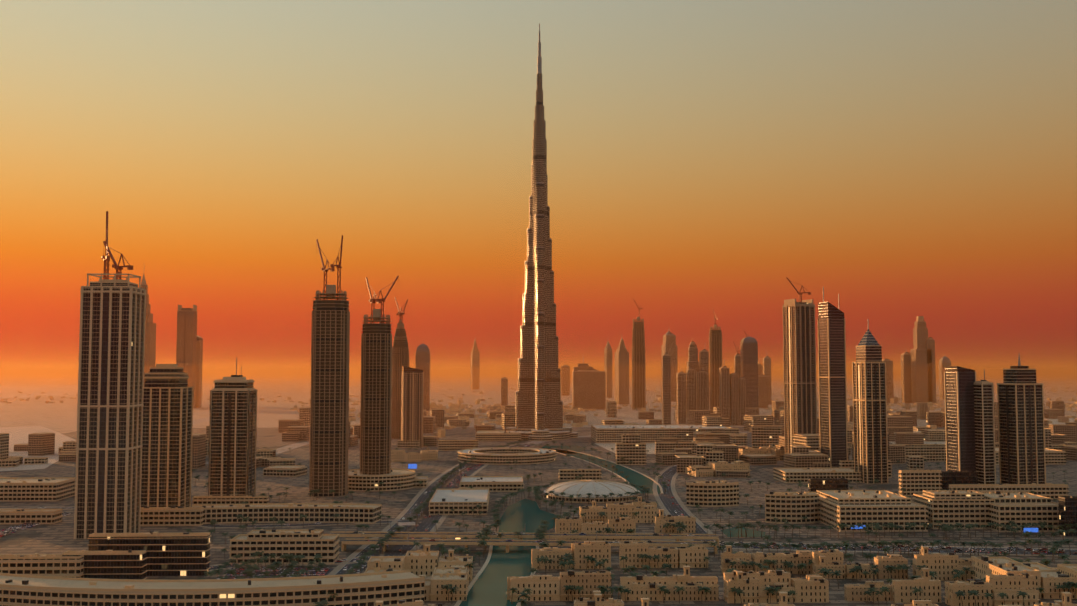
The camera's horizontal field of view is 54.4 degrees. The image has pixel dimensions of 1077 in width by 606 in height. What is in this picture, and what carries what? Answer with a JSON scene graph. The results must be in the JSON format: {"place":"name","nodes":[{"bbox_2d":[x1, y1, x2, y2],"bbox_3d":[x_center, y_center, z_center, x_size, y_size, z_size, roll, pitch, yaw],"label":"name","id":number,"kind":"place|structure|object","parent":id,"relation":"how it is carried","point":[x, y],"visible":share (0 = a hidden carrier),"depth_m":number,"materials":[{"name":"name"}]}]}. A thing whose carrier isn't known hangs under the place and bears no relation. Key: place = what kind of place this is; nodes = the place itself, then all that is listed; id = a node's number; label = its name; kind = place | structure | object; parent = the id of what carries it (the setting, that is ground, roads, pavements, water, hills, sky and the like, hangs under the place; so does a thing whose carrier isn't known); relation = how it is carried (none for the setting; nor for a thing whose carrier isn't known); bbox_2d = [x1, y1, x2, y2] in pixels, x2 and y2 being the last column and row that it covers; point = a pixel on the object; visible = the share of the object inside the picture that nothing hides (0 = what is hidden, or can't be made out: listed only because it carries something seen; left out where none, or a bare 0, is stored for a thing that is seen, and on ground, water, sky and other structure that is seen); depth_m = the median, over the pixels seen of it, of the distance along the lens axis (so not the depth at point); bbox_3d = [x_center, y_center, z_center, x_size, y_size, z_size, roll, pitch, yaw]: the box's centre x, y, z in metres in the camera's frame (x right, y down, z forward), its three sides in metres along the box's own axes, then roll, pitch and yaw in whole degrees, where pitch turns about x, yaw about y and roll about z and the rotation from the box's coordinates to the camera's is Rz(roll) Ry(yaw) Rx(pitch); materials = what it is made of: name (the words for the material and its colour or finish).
{"place":"outdoors","nodes":[
{"label":"outdoors","id":0,"kind":"place"},
{"bbox_2d":[0,371,1076,605],"bbox_3d":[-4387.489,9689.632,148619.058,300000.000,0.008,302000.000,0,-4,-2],"label":"terrain","id":1,"kind":"structure","parent":0,"point":[36,389],"depth_m":1362.28,"materials":[{"name":"beige sand"}]},
{"bbox_2d":[0,509,62,523],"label":"block","id":2,"kind":"structure","parent":1,"relation":"on","point":[22,516],"depth_m":922.05,"materials":[{"name":"beige concrete"}]},
{"bbox_2d":[0,477,74,501],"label":"block","id":3,"kind":"structure","parent":1,"relation":"on","point":[35,489],"depth_m":1083.10,"materials":[{"name":"beige concrete"}]},
{"bbox_2d":[0,553,83,577],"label":"building","id":4,"kind":"structure","parent":1,"relation":"on","point":[52,565],"depth_m":647.11,"materials":[{"name":"beige concrete"}]},
{"bbox_2d":[62,549,147,578],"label":"office building","id":5,"kind":"structure","parent":1,"relation":"on","point":[112,564],"depth_m":654.96,"materials":[{"name":"beige stone"}]},
{"bbox_2d":[74,211,145,538],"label":"skyscraper","id":6,"kind":"structure","parent":1,"relation":"on","point":[109,446],"depth_m":850.34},
{"bbox_2d":[87,273,140,287],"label":"rooftop frame","id":7,"kind":"object","parent":6,"relation":"attached to","point":[114,276],"visible":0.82,"depth_m":858.26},
{"bbox_2d":[141,274,155,379],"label":"stepped tower","id":8,"kind":"structure","parent":1,"relation":"on","point":[150,345],"depth_m":4066.91,"materials":[{"name":"concrete"}]},
{"bbox_2d":[87,531,210,576],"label":"office building","id":9,"kind":"structure","parent":1,"relation":"on","point":[177,554],"depth_m":689.03,"materials":[{"name":"beige stone"}]},
{"bbox_2d":[141,364,192,506],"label":"tower","id":10,"kind":"structure","parent":1,"relation":"on","point":[167,437],"depth_m":973.55,"materials":[{"name":"beige concrete"}]},
{"bbox_2d":[140,506,203,525],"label":"building","id":11,"kind":"structure","parent":1,"relation":"on","point":[172,516],"depth_m":912.18,"materials":[{"name":"beige concrete"}]},
{"bbox_2d":[176,305,196,408],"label":"tower","id":12,"kind":"structure","parent":1,"relation":"on","point":[186,349],"depth_m":3694.90,"materials":[{"name":"concrete"}]},
{"bbox_2d":[195,335,202,407],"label":"tower","id":13,"kind":"structure","parent":1,"relation":"on","point":[199,360],"depth_m":3802.75,"materials":[{"name":"concrete"}]},
{"bbox_2d":[0,570,424,605],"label":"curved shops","id":14,"kind":"structure","parent":1,"relation":"on","point":[390,588],"depth_m":586.97,"materials":[{"name":"beige stone"}]},
{"bbox_2d":[193,495,268,504],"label":"building","id":15,"kind":"structure","parent":1,"relation":"on","point":[211,499],"depth_m":1020.12,"materials":[{"name":"beige concrete"}]},
{"bbox_2d":[208,358,256,495],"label":"skyscraper","id":16,"kind":"structure","parent":1,"relation":"on","point":[232,434],"depth_m":1083.39,"materials":[{"name":"beige concrete"}]},
{"bbox_2d":[217,568,333,578],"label":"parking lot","id":17,"kind":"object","parent":1,"relation":"on","point":[276,572],"visible":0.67,"depth_m":701.97,"materials":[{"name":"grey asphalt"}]},
{"bbox_2d":[223,569,235,577],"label":"palm tree","id":18,"kind":"object","parent":17,"relation":"on","point":[230,571],"visible":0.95,"depth_m":649.41,"materials":[{"name":"green plant"}]},
{"bbox_2d":[264,564,277,577],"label":"palm tree","id":19,"kind":"object","parent":17,"relation":"on","point":[271,566],"visible":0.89,"depth_m":663.15,"materials":[{"name":"green plant"}]},
{"bbox_2d":[229,529,339,564],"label":"block","id":20,"kind":"structure","parent":1,"relation":"on","point":[309,544],"depth_m":731.51,"materials":[{"name":"beige concrete"}]},
{"bbox_2d":[192,503,381,523],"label":"building","id":21,"kind":"structure","parent":1,"relation":"on","point":[292,512],"depth_m":929.77,"materials":[{"name":"beige concrete"}]},
{"bbox_2d":[309,235,349,496],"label":"skyscraper","id":22,"kind":"structure","parent":1,"relation":"on","point":[329,401],"depth_m":1131.66,"materials":[{"name":"concrete"}]},
{"bbox_2d":[360,276,398,474],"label":"skyscraper","id":23,"kind":"structure","parent":1,"relation":"on","point":[376,398],"depth_m":1207.69,"materials":[{"name":"concrete"}]},
{"bbox_2d":[348,468,415,491],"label":"tower podium","id":24,"kind":"object","parent":1,"relation":"on","point":[358,481],"visible":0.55,"depth_m":1178.06,"materials":[{"name":"beige concrete"}]},
{"bbox_2d":[391,297,408,438],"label":"skyscraper","id":25,"kind":"structure","parent":1,"relation":"on","point":[400,353],"depth_m":2077.15,"materials":[{"name":"concrete"}]},
{"bbox_2d":[401,366,423,446],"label":"tower","id":26,"kind":"structure","parent":1,"relation":"on","point":[412,380],"depth_m":1845.09,"materials":[{"name":"beige stone"}]},
{"bbox_2d":[414,476,427,487],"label":"building","id":27,"kind":"structure","parent":1,"relation":"on","point":[424,479],"depth_m":1210.08,"materials":[{"name":"beige concrete"}]},
{"bbox_2d":[415,344,430,410],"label":"skyscraper","id":28,"kind":"structure","parent":1,"relation":"on","point":[423,356],"depth_m":3506.21,"materials":[{"name":"concrete"}]},
{"bbox_2d":[438,440,478,450],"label":"building","id":29,"kind":"structure","parent":1,"relation":"on","point":[449,445],"depth_m":1764.39,"materials":[{"name":"beige concrete"}]},
{"bbox_2d":[428,488,489,514],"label":"building","id":30,"kind":"structure","parent":1,"relation":"on","point":[446,501],"depth_m":993.96,"materials":[{"name":"beige concrete"}]},
{"bbox_2d":[0,384,920,463],"bbox_3d":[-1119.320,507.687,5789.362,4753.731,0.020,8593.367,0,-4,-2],"label":"buildings","id":31,"kind":"structure","parent":1,"relation":"on","point":[286,448],"depth_m":2143.67,"materials":[{"name":"concrete"}]},
{"bbox_2d":[470,339,479,388],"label":"skyscraper","id":32,"kind":"structure","parent":1,"relation":"on","point":[475,367],"depth_m":7435.74,"materials":[{"name":"concrete"}]},
{"bbox_2d":[459,476,523,491],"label":"building","id":33,"kind":"structure","parent":1,"relation":"on","point":[503,483],"depth_m":1168.28,"materials":[{"name":"beige concrete"}]},
{"bbox_2d":[475,430,520,440],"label":"building","id":34,"kind":"structure","parent":1,"relation":"on","point":[494,435],"depth_m":2002.81,"materials":[{"name":"beige concrete"}]},
{"bbox_2d":[501,377,507,405],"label":"tower","id":35,"kind":"structure","parent":1,"relation":"on","point":[504,391],"depth_m":3608.61,"materials":[{"name":"concrete"}]},
{"bbox_2d":[457,447,556,464],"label":"circular building","id":36,"kind":"structure","parent":1,"relation":"on","point":[504,455],"depth_m":1528.40,"materials":[{"name":"beige concrete"}]},
{"bbox_2d":[329,522,718,553],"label":"road bridge","id":37,"kind":"structure","parent":1,"relation":"on","point":[520,542],"depth_m":804.52,"materials":[{"name":"concrete"}]},
{"bbox_2d":[0,401,1076,477],"bbox_3d":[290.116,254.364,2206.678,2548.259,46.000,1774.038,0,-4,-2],"label":"low-rise buildings","id":38,"kind":"structure","parent":1,"relation":"on","point":[902,426],"depth_m":1748.96,"materials":[{"name":"beige concrete"}]},
{"bbox_2d":[0,382,1076,436],"bbox_3d":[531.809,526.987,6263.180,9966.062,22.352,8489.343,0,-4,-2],"label":"buildings","id":39,"kind":"structure","parent":1,"relation":"on","point":[456,408],"depth_m":3587.13,"materials":[{"name":"beige concrete"}]},
{"bbox_2d":[506,24,577,440],"bbox_3d":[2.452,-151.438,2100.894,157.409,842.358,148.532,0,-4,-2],"label":"skyscraper","id":40,"kind":"structure","parent":1,"relation":"on","point":[539,409],"depth_m":2101.27,"materials":[{"name":"grey metal"}]},
{"bbox_2d":[561,365,569,395],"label":"tower","id":41,"kind":"structure","parent":1,"relation":"on","point":[565,380],"depth_m":5622.60,"materials":[{"name":"concrete"}]},
{"bbox_2d":[558,469,601,480],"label":"building","id":42,"kind":"structure","parent":1,"relation":"on","point":[572,474],"depth_m":1287.82,"materials":[{"name":"beige concrete"}]},
{"bbox_2d":[391,445,783,476],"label":"buildings","id":43,"kind":"structure","parent":1,"relation":"on","point":[401,455],"depth_m":1551.89,"materials":[{"name":"beige concrete"}]},
{"bbox_2d":[572,365,605,409],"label":"office block","id":44,"kind":"structure","parent":1,"relation":"on","point":[588,388],"depth_m":3617.92,"materials":[{"name":"concrete"}]},
{"bbox_2d":[573,363,592,370],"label":"rooftop structure","id":45,"kind":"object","parent":44,"relation":"on","point":[583,366],"depth_m":4088.88,"materials":[{"name":"concrete"}]},
{"bbox_2d":[543,480,640,502],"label":"domed building","id":46,"kind":"structure","parent":1,"relation":"on","point":[593,487],"depth_m":1086.37,"materials":[{"name":"white metal"}]},
{"bbox_2d":[604,341,611,397],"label":"tower","id":47,"kind":"structure","parent":1,"relation":"on","point":[608,360],"depth_m":5178.94,"materials":[{"name":"concrete"}]},
{"bbox_2d":[615,337,628,404],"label":"tower","id":48,"kind":"structure","parent":1,"relation":"on","point":[621,375],"depth_m":4166.41,"materials":[{"name":"concrete"}]},
{"bbox_2d":[615,434,646,464],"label":"building","id":49,"kind":"structure","parent":1,"relation":"on","point":[630,447],"depth_m":1500.51,"materials":[{"name":"beige concrete"}]},
{"bbox_2d":[632,299,645,409],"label":"skyscraper","id":50,"kind":"structure","parent":1,"relation":"on","point":[638,367],"depth_m":3633.18,"materials":[{"name":"concrete"}]},
{"bbox_2d":[591,425,732,442],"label":"low-rise building","id":51,"kind":"structure","parent":1,"relation":"on","point":[614,433],"depth_m":1950.87,"materials":[{"name":"beige concrete"}]},
{"bbox_2d":[662,344,670,424],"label":"tower","id":52,"kind":"structure","parent":1,"relation":"on","point":[666,388],"depth_m":2269.72,"materials":[{"name":"concrete"}]},
{"bbox_2d":[661,326,677,401],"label":"tower","id":53,"kind":"structure","parent":1,"relation":"on","point":[669,339],"depth_m":4548.04,"materials":[{"name":"concrete"}]},
{"bbox_2d":[672,586,685,603],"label":"palm tree","id":54,"kind":"object","parent":1,"relation":"on","point":[679,589],"visible":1,"depth_m":607.89,"materials":[{"name":"green plant"}]},
{"bbox_2d":[676,372,686,423],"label":"skyscraper","id":55,"kind":"structure","parent":1,"relation":"on","point":[681,414],"depth_m":2646.64,"materials":[{"name":"concrete"}]},
{"bbox_2d":[655,441,723,453],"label":"building","id":56,"kind":"structure","parent":1,"relation":"on","point":[665,446],"depth_m":1696.65,"materials":[{"name":"beige concrete"}]},
{"bbox_2d":[686,368,696,417],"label":"skyscraper","id":57,"kind":"structure","parent":1,"relation":"on","point":[691,388],"depth_m":2648.50,"materials":[{"name":"concrete"}]},
{"bbox_2d":[687,341,698,371],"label":"tower","id":58,"kind":"structure","parent":1,"relation":"on","point":[693,362],"depth_m":2998.43,"materials":[{"name":"concrete"}]},
{"bbox_2d":[697,369,706,410],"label":"skyscraper","id":59,"kind":"structure","parent":1,"relation":"on","point":[701,389],"depth_m":2649.08,"materials":[{"name":"concrete"}]},
{"bbox_2d":[699,349,708,409],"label":"tower","id":60,"kind":"structure","parent":1,"relation":"on","point":[704,359],"depth_m":2995.46,"materials":[{"name":"concrete"}]},
{"bbox_2d":[686,480,738,506],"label":"curved block","id":61,"kind":"structure","parent":1,"relation":"on","point":[721,493],"depth_m":1042.45,"materials":[{"name":"beige concrete"}]},
{"bbox_2d":[709,309,722,412],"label":"skyscraper","id":62,"kind":"structure","parent":1,"relation":"on","point":[715,350],"depth_m":3310.98,"materials":[{"name":"concrete"}]},
{"bbox_2d":[364,496,1076,605],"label":"low-rise buildings","id":63,"kind":"structure","parent":1,"relation":"on","point":[1009,577],"depth_m":623.89,"materials":[{"name":"beige stone"}]},
{"bbox_2d":[408,464,1038,538],"bbox_3d":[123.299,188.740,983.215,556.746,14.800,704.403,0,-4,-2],"label":"led screens","id":64,"kind":"object","parent":1,"relation":"on","point":[1028,529],"visible":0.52,"depth_m":849.36,"materials":[{"name":"blue"}]},
{"bbox_2d":[719,364,729,425],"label":"skyscraper","id":65,"kind":"structure","parent":1,"relation":"on","point":[724,391],"depth_m":2570.40,"materials":[{"name":"concrete"}]},
{"bbox_2d":[730,373,738,425],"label":"skyscraper","id":66,"kind":"structure","parent":1,"relation":"on","point":[734,399],"depth_m":2570.36,"materials":[{"name":"concrete"}]},
{"bbox_2d":[733,341,739,377],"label":"tower","id":67,"kind":"structure","parent":1,"relation":"on","point":[737,363],"depth_m":2998.56,"materials":[{"name":"concrete"}]},
{"bbox_2d":[739,377,745,425],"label":"skyscraper","id":68,"kind":"structure","parent":1,"relation":"on","point":[742,400],"depth_m":2570.22,"materials":[{"name":"concrete"}]},
{"bbox_2d":[740,330,758,407],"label":"round tower","id":69,"kind":"structure","parent":1,"relation":"on","point":[749,359],"depth_m":2896.67,"materials":[{"name":"concrete"}]},
{"bbox_2d":[758,358,762,375],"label":"tower","id":70,"kind":"structure","parent":1,"relation":"on","point":[760,369],"depth_m":4391.49,"materials":[{"name":"concrete"}]},
{"bbox_2d":[758,373,767,407],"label":"tower","id":71,"kind":"structure","parent":1,"relation":"on","point":[763,390],"depth_m":3742.30,"materials":[{"name":"concrete"}]},
{"bbox_2d":[763,356,771,404],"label":"tower","id":72,"kind":"structure","parent":1,"relation":"on","point":[766,365],"depth_m":4108.76,"materials":[{"name":"concrete"}]},
{"bbox_2d":[765,492,819,523],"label":"curved block","id":73,"kind":"structure","parent":1,"relation":"on","point":[793,507],"depth_m":927.04,"materials":[{"name":"beige concrete"}]},
{"bbox_2d":[782,277,816,452],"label":"skyscraper","id":74,"kind":"structure","parent":1,"relation":"on","point":[799,364],"depth_m":1531.30,"materials":[{"name":"concrete"}]},
{"bbox_2d":[773,467,861,482],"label":"building","id":75,"kind":"structure","parent":1,"relation":"on","point":[802,474],"depth_m":1261.48,"materials":[{"name":"beige concrete"}]},
{"bbox_2d":[807,478,848,491],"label":"building","id":76,"kind":"structure","parent":1,"relation":"on","point":[814,484],"depth_m":1020.37,"materials":[{"name":"black glass"}]},
{"bbox_2d":[818,302,847,466],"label":"skyscraper","id":77,"kind":"structure","parent":1,"relation":"on","point":[832,377],"depth_m":1367.61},
{"bbox_2d":[839,460,891,477],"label":"block","id":78,"kind":"structure","parent":1,"relation":"on","point":[847,463],"depth_m":1320.61,"materials":[{"name":"beige concrete"}]},
{"bbox_2d":[804,490,928,531],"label":"building","id":79,"kind":"structure","parent":1,"relation":"on","point":[855,507],"depth_m":880.93,"materials":[{"name":"beige concrete"}]},
{"bbox_2d":[852,319,887,483],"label":"skyscraper","id":80,"kind":"structure","parent":1,"relation":"on","point":[870,415],"depth_m":1260.19,"materials":[{"name":"beige concrete"}]},
{"bbox_2d":[878,586,891,604],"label":"palm tree","id":81,"kind":"object","parent":1,"relation":"on","point":[884,589],"visible":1,"depth_m":604.91,"materials":[{"name":"green plant"}]},
{"bbox_2d":[882,359,893,402],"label":"tower","id":82,"kind":"structure","parent":1,"relation":"on","point":[889,378],"depth_m":4330.44,"materials":[{"name":"concrete"}]},
{"bbox_2d":[901,352,910,402],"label":"tower","id":83,"kind":"structure","parent":1,"relation":"on","point":[906,377],"depth_m":4335.50,"materials":[{"name":"concrete"}]},
{"bbox_2d":[912,587,923,599],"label":"palm tree","id":84,"kind":"object","parent":1,"relation":"on","point":[917,590],"visible":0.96,"depth_m":602.94,"materials":[{"name":"green plant"}]},
{"bbox_2d":[898,469,942,495],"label":"block","id":85,"kind":"structure","parent":1,"relation":"on","point":[916,481],"depth_m":1127.84,"materials":[{"name":"beige concrete"}]},
{"bbox_2d":[910,316,932,402],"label":"stepped tower","id":86,"kind":"structure","parent":1,"relation":"on","point":[919,375],"depth_m":4270.73,"materials":[{"name":"concrete"}]},
{"bbox_2d":[901,443,945,461],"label":"slab block","id":87,"kind":"structure","parent":1,"relation":"on","point":[933,452],"depth_m":1555.75,"materials":[{"name":"beige concrete"}]},
{"bbox_2d":[926,337,935,402],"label":"tower","id":88,"kind":"structure","parent":1,"relation":"on","point":[930,343],"depth_m":4266.53,"materials":[{"name":"concrete"}]},
{"bbox_2d":[938,356,950,398],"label":"skyscraper","id":89,"kind":"structure","parent":1,"relation":"on","point":[944,361],"depth_m":4928.85,"materials":[{"name":"concrete"}]},
{"bbox_2d":[912,490,993,528],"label":"building","id":90,"kind":"structure","parent":1,"relation":"on","point":[953,507],"depth_m":894.43,"materials":[{"name":"beige concrete"}]},
{"bbox_2d":[941,471,977,489],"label":"block","id":91,"kind":"structure","parent":1,"relation":"on","point":[958,477],"depth_m":1134.42,"materials":[{"name":"brown concrete"}]},
{"bbox_2d":[944,366,976,470],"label":"skyscraper","id":92,"kind":"structure","parent":1,"relation":"on","point":[959,416],"depth_m":1160.38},
{"bbox_2d":[955,591,965,605],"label":"palm tree","id":93,"kind":"object","parent":1,"relation":"on","point":[959,593],"visible":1,"depth_m":594.89,"materials":[{"name":"green plant"}]},
{"bbox_2d":[966,590,980,605],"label":"palm tree","id":94,"kind":"object","parent":1,"relation":"on","point":[972,592],"visible":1,"depth_m":594.74,"materials":[{"name":"green plant"}]},
{"bbox_2d":[974,370,995,483],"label":"tower wing","id":95,"kind":"structure","parent":1,"relation":"on","point":[984,430],"depth_m":1148.63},
{"bbox_2d":[949,483,1068,498],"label":"podium","id":96,"kind":"object","parent":1,"relation":"on","point":[1052,491],"visible":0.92,"depth_m":1098.88,"materials":[{"name":"beige concrete"}]},
{"bbox_2d":[981,491,1058,531],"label":"building","id":97,"kind":"structure","parent":1,"relation":"on","point":[1019,508],"depth_m":878.01,"materials":[{"name":"beige concrete"}]},
{"bbox_2d":[997,354,1045,483],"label":"dark tower","id":98,"kind":"structure","parent":1,"relation":"on","point":[1021,427],"depth_m":1144.02,"materials":[{"name":"concrete"}]},
{"bbox_2d":[1017,591,1028,605],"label":"palm tree","id":99,"kind":"object","parent":1,"relation":"on","point":[1023,594],"visible":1,"depth_m":594.02,"materials":[{"name":"green plant"}]},
{"bbox_2d":[995,447,1066,464],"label":"block","id":100,"kind":"structure","parent":1,"relation":"on","point":[1053,456],"depth_m":1507.92,"materials":[{"name":"beige concrete"}]},
{"bbox_2d":[1057,496,1076,536],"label":"block","id":101,"kind":"structure","parent":1,"relation":"on","point":[1067,514],"depth_m":855.72,"materials":[{"name":"grey metal"}]},
{"bbox_2d":[0,444,1076,574],"bbox_3d":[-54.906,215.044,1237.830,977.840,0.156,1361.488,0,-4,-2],"label":"city roads","id":102,"kind":"structure","parent":0,"point":[665,500],"depth_m":908.69,"materials":[{"name":"grey asphalt"}]},
{"bbox_2d":[0,0,1076,370],"label":"sky","id":103,"kind":"structure","parent":0,"point":[902,160],"materials":[{"name":"orange"}]},
{"bbox_2d":[454,446,765,605],"bbox_3d":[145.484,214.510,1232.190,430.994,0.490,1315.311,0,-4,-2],"label":"canal water","id":104,"kind":"structure","parent":0,"point":[487,586],"depth_m":843.79,"materials":[{"name":"teal liquid"}]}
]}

